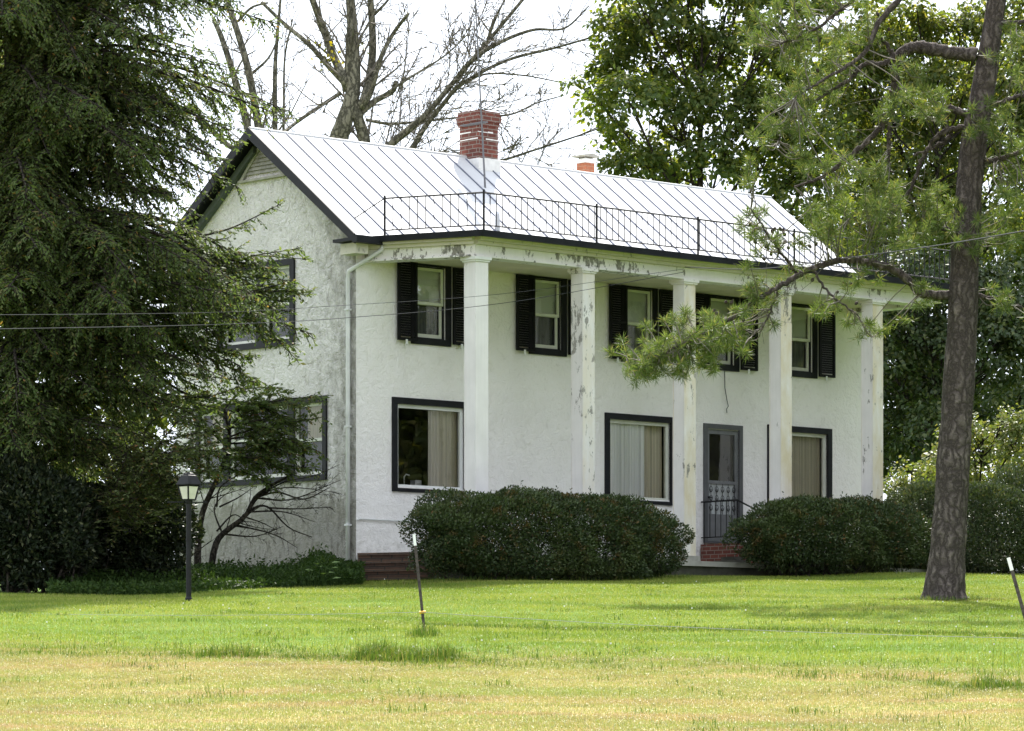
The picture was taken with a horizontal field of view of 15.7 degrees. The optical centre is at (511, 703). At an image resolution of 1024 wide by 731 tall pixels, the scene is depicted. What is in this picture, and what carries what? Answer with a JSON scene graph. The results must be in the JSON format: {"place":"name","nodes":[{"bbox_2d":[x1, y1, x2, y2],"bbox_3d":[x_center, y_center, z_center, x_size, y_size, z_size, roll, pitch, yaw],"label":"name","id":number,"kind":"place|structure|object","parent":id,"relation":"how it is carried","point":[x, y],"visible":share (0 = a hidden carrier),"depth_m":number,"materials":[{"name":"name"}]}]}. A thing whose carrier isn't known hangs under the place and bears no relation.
{"place":"outdoors","nodes":[
{"label":"outdoors","id":0,"kind":"place"},
{"bbox_2d":[0,638,1023,730],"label":"dry grass","id":1,"kind":"structure","parent":0,"point":[262,676],"depth_m":30.67,"materials":[{"name":"yellow plant"}]},
{"bbox_2d":[0,571,1023,730],"bbox_3d":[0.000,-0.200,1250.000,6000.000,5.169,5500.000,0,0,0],"label":"ground","id":2,"kind":"structure","parent":0,"point":[472,643],"depth_m":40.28,"materials":[{"name":"green plant"}]},
{"bbox_2d":[0,438,112,593],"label":"understory shrub","id":3,"kind":"object","parent":2,"relation":"on","point":[36,545],"visible":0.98,"depth_m":61.84,"materials":[{"name":"green plant"}]},
{"bbox_2d":[0,20,176,568],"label":"woodland tree","id":4,"kind":"object","parent":2,"relation":"on","point":[164,420],"depth_m":85.56,"materials":[{"name":"green plant"}]},
{"bbox_2d":[51,469,217,582],"bbox_3d":[-6.681,-2.944,64.535,2.586,2.349,2.600,0,0,39],"label":"understory shrub","id":5,"kind":"object","parent":2,"relation":"on","point":[143,551],"visible":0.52,"depth_m":63.93,"materials":[{"name":"green plant"}]},
{"bbox_2d":[67,403,238,547],"bbox_3d":[-5.985,-3.825,62.519,2.740,2.456,2.117,0,0,31],"label":"feathery shrub","id":6,"kind":"object","parent":2,"relation":"on","point":[145,466],"visible":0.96,"depth_m":62.27,"materials":[{"name":"green plant"}]},
{"bbox_2d":[0,0,317,590],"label":"hemlock tree","id":7,"kind":"object","parent":2,"relation":"on","point":[69,101],"visible":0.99,"depth_m":62.50,"materials":[{"name":"green plant"}]},
{"bbox_2d":[167,468,206,600],"bbox_3d":[-4.959,-2.527,56.899,0.348,2.145,0.523,0,0,55],"label":"lamp post","id":8,"kind":"object","parent":2,"relation":"on","point":[188,483],"visible":0.93,"depth_m":56.86,"materials":[{"name":"metal"}]},
{"bbox_2d":[45,543,365,595],"bbox_3d":[-5.552,-2.353,64.947,3.779,1.353,10.197,0,0,30],"label":"ground cover","id":9,"kind":"object","parent":2,"relation":"on","point":[206,576],"visible":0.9,"depth_m":64.20,"materials":[{"name":"green plant"}]},
{"bbox_2d":[153,382,340,564],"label":"yew tree","id":10,"kind":"object","parent":2,"relation":"on","point":[255,407],"visible":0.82,"depth_m":67.94,"materials":[{"name":"green plant"}]},
{"bbox_2d":[196,0,330,149],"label":"bare tree","id":11,"kind":"object","parent":2,"relation":"on","point":[248,73],"visible":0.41,"depth_m":96.93,"materials":[{"name":"grey plant"}]},
{"bbox_2d":[305,561,340,586],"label":"weed plant","id":12,"kind":"object","parent":2,"relation":"on","point":[322,581],"visible":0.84,"depth_m":65.30,"materials":[{"name":"green plant"}]},
{"bbox_2d":[256,0,473,142],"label":"bare tree","id":13,"kind":"object","parent":2,"relation":"on","point":[354,108],"visible":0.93,"depth_m":91.95,"materials":[{"name":"grey plant"}]},
{"bbox_2d":[413,534,425,628],"bbox_3d":[-1.076,-1.285,43.789,0.187,1.424,0.091,0,0,0],"label":"fence post","id":14,"kind":"object","parent":2,"relation":"on","point":[422,612],"visible":0.81,"depth_m":43.80,"materials":[{"name":"metal"}]},
{"bbox_2d":[351,0,621,169],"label":"bare tree","id":15,"kind":"object","parent":2,"relation":"on","point":[428,115],"visible":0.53,"depth_m":94.92,"materials":[{"name":"grey plant"}]},
{"bbox_2d":[46,577,1023,652],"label":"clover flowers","id":16,"kind":"object","parent":2,"relation":"on","point":[610,643],"visible":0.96,"depth_m":48.16,"materials":[{"name":"white plant"}]},
{"bbox_2d":[396,480,694,580],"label":"clipped hedge","id":17,"kind":"object","parent":2,"relation":"on","point":[455,531],"visible":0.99,"depth_m":67.89,"materials":[{"name":"green plant"}]},
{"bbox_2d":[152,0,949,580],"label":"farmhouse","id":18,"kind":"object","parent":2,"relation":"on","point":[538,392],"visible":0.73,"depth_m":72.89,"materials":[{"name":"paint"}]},
{"bbox_2d":[216,258,294,352],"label":"window","id":19,"kind":"structure","parent":18,"relation":"in","point":[240,343],"depth_m":71.94,"materials":[{"name":"black paint"}]},
{"bbox_2d":[195,395,326,487],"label":"window","id":20,"kind":"structure","parent":18,"relation":"in","point":[321,442],"depth_m":71.31,"materials":[{"name":"black paint"}]},
{"bbox_2d":[0,269,681,314],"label":"overhead wire","id":21,"kind":"object","parent":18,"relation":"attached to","point":[299,308],"visible":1,"depth_m":61.13,"materials":[{"name":"black metal"}]},
{"bbox_2d":[1,272,682,328],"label":"overhead wire","id":22,"kind":"object","parent":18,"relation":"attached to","point":[319,319],"visible":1,"depth_m":61.81,"materials":[{"name":"black metal"}]},
{"bbox_2d":[392,397,463,494],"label":"picture window","id":23,"kind":"structure","parent":18,"relation":"in","point":[442,419],"depth_m":71.62,"materials":[{"name":"black paint"}]},
{"bbox_2d":[411,263,450,346],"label":"window","id":24,"kind":"structure","parent":18,"relation":"in","point":[430,279],"depth_m":71.49,"materials":[{"name":"black paint"}]},
{"bbox_2d":[528,275,566,356],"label":"window","id":25,"kind":"structure","parent":18,"relation":"in","point":[546,308],"depth_m":73.56,"materials":[{"name":"black paint"}]},
{"bbox_2d":[604,412,672,505],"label":"picture window","id":26,"kind":"structure","parent":18,"relation":"in","point":[632,449],"depth_m":75.15,"materials":[{"name":"black paint"}]},
{"bbox_2d":[621,285,657,361],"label":"window","id":27,"kind":"structure","parent":18,"relation":"in","point":[639,301],"depth_m":75.26,"materials":[{"name":"black paint"}]},
{"bbox_2d":[709,434,732,481],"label":"door window","id":28,"kind":"structure","parent":18,"relation":"in","point":[720,446],"depth_m":76.80,"materials":[{"name":"glass"}]},
{"bbox_2d":[704,294,739,371],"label":"window","id":29,"kind":"structure","parent":18,"relation":"in","point":[718,304],"depth_m":76.88,"materials":[{"name":"black paint"}]},
{"bbox_2d":[708,429,737,541],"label":"door","id":30,"kind":"structure","parent":18,"relation":"in","point":[717,490],"depth_m":76.71,"materials":[{"name":"grey metal"}]},
{"bbox_2d":[767,424,831,501],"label":"picture window","id":31,"kind":"structure","parent":18,"relation":"in","point":[805,446],"depth_m":78.72,"materials":[{"name":"black paint"}]},
{"bbox_2d":[791,303,817,378],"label":"window","id":32,"kind":"structure","parent":18,"relation":"in","point":[801,322],"depth_m":78.49,"materials":[{"name":"black paint"}]},
{"bbox_2d":[685,230,1023,269],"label":"service cable","id":33,"kind":"object","parent":18,"relation":"attached to","point":[877,253],"visible":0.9,"depth_m":53.08,"materials":[{"name":"black rubber"}]},
{"bbox_2d":[555,0,858,229],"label":"maple tree","id":34,"kind":"object","parent":2,"relation":"on","point":[705,66],"visible":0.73,"depth_m":91.39,"materials":[{"name":"green plant"}]},
{"bbox_2d":[601,0,1023,599],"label":"pine tree","id":35,"kind":"object","parent":2,"relation":"on","point":[947,568],"visible":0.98,"depth_m":57.76,"materials":[{"name":"green plant"}]},
{"bbox_2d":[718,491,931,575],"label":"clipped hedge","id":36,"kind":"object","parent":2,"relation":"on","point":[776,532],"visible":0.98,"depth_m":73.36,"materials":[{"name":"green plant"}]},
{"bbox_2d":[786,28,1023,515],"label":"tree","id":37,"kind":"object","parent":2,"relation":"on","point":[858,192],"visible":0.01,"depth_m":107.36,"materials":[{"name":"green plant"}]},
{"bbox_2d":[795,0,1023,567],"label":"tree","id":38,"kind":"object","parent":2,"relation":"on","point":[940,24],"visible":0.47,"depth_m":97.98,"materials":[{"name":"green plant"}]},
{"bbox_2d":[853,241,1023,485],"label":"woodland tree","id":39,"kind":"object","parent":2,"relation":"on","point":[1003,333],"visible":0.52,"depth_m":92.17,"materials":[{"name":"green plant"}]},
{"bbox_2d":[886,479,1002,568],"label":"rounded bush","id":40,"kind":"object","parent":2,"relation":"on","point":[923,492],"visible":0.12,"depth_m":77.51,"materials":[{"name":"green plant"}]},
{"bbox_2d":[883,401,1023,572],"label":"flowering shrub","id":41,"kind":"object","parent":2,"relation":"on","point":[1013,428],"visible":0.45,"depth_m":84.09,"materials":[{"name":"green plant"}]},
{"bbox_2d":[965,479,1023,573],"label":"rounded bush","id":42,"kind":"object","parent":2,"relation":"on","point":[980,558],"visible":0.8,"depth_m":74.82,"materials":[{"name":"green plant"}]},
{"bbox_2d":[973,462,1023,573],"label":"rounded bush","id":43,"kind":"object","parent":2,"relation":"on","point":[1018,476],"visible":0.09,"depth_m":80.65,"materials":[{"name":"green plant"}]},
{"bbox_2d":[1007,557,1023,618],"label":"fence post","id":44,"kind":"object","parent":2,"relation":"on","point":[1015,584],"visible":1,"depth_m":36.20,"materials":[{"name":"metal"}]},
{"bbox_2d":[28,612,1002,637],"bbox_3d":[0.015,-0.866,42.418,0.005,0.819,23.873,0,0,-39],"label":"fence wire","id":45,"kind":"object","parent":44,"relation":"attached to","point":[612,623],"visible":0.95,"depth_m":40.83,"materials":[{"name":"grey metal"}]},
{"bbox_2d":[0,572,1023,730],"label":"rank grass","id":46,"kind":"structure","parent":0,"point":[384,653],"depth_m":37.69,"materials":[{"name":"green plant"}]},
{"bbox_2d":[0,0,1023,562],"label":"sky","id":47,"kind":"structure","parent":0,"point":[536,12],"materials":[{"name":"white"}]},
{"bbox_2d":[860,597,1017,601],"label":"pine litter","id":48,"kind":"object","parent":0,"point":[940,600],"visible":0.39,"depth_m":57.61,"materials":[{"name":"brown plant"}]}
]}

